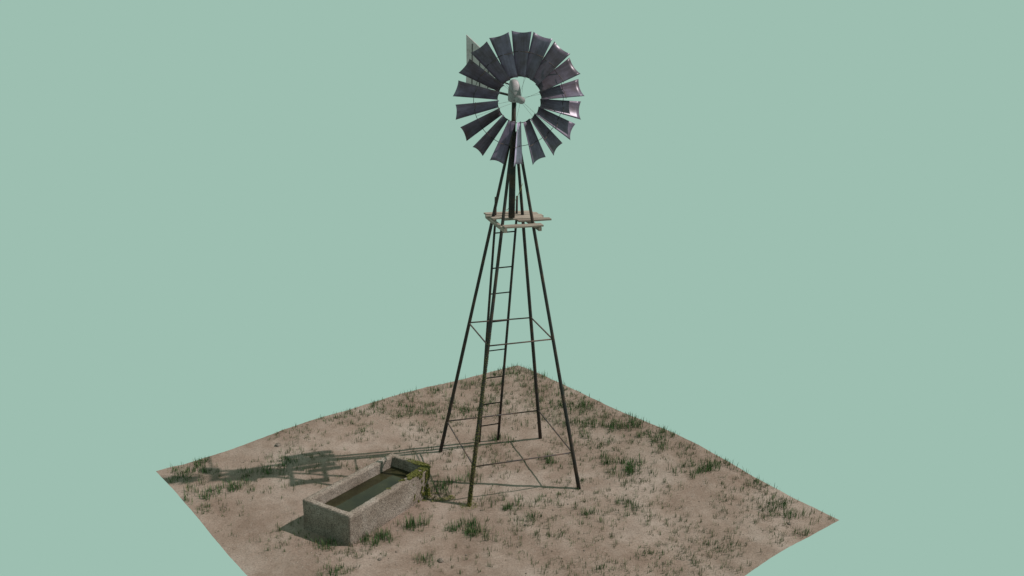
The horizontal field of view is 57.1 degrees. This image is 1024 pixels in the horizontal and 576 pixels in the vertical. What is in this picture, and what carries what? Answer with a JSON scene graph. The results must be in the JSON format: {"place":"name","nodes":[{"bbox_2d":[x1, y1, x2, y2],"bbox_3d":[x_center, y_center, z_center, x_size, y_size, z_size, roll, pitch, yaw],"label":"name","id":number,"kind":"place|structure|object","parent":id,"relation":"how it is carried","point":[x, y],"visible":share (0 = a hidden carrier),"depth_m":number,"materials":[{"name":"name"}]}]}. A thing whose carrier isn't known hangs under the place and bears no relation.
{"place":"outdoors","nodes":[
{"label":"outdoors","id":0,"kind":"place"},
{"bbox_2d":[169,395,794,575],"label":"pebbles","id":1,"kind":"object","parent":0,"point":[507,496],"visible":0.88,"depth_m":16.44,"materials":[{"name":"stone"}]},
{"bbox_2d":[156,365,838,575],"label":"ground","id":2,"kind":"structure","parent":0,"point":[243,550],"depth_m":16.11,"materials":[{"name":"brown soil"}]},
{"bbox_2d":[303,453,454,545],"bbox_3d":[-2.141,3.502,15.560,1.293,0.643,2.302,14,22,34],"label":"water trough","id":3,"kind":"object","parent":2,"relation":"on","point":[353,507],"visible":1,"depth_m":15.36,"materials":[{"name":"concrete"}]},
{"bbox_2d":[166,363,810,575],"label":"grass","id":4,"kind":"structure","parent":2,"relation":"on","point":[630,467],"depth_m":16.82,"materials":[{"name":"green plant"}]},
{"bbox_2d":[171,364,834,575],"bbox_3d":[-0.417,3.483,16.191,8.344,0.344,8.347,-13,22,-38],"label":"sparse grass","id":5,"kind":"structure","parent":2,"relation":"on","point":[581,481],"depth_m":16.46,"materials":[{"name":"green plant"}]},
{"bbox_2d":[439,31,583,509],"bbox_3d":[-0.186,-0.424,16.302,2.231,7.843,3.179,-5,19,-18],"label":"windmill","id":6,"kind":"object","parent":2,"relation":"on","point":[482,69],"visible":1,"depth_m":15.14,"materials":[{"name":"black metal"}]},
{"bbox_2d":[0,0,1023,575],"label":"sky","id":7,"kind":"structure","parent":0,"point":[785,238],"materials":[{"name":"teal"}]}
]}

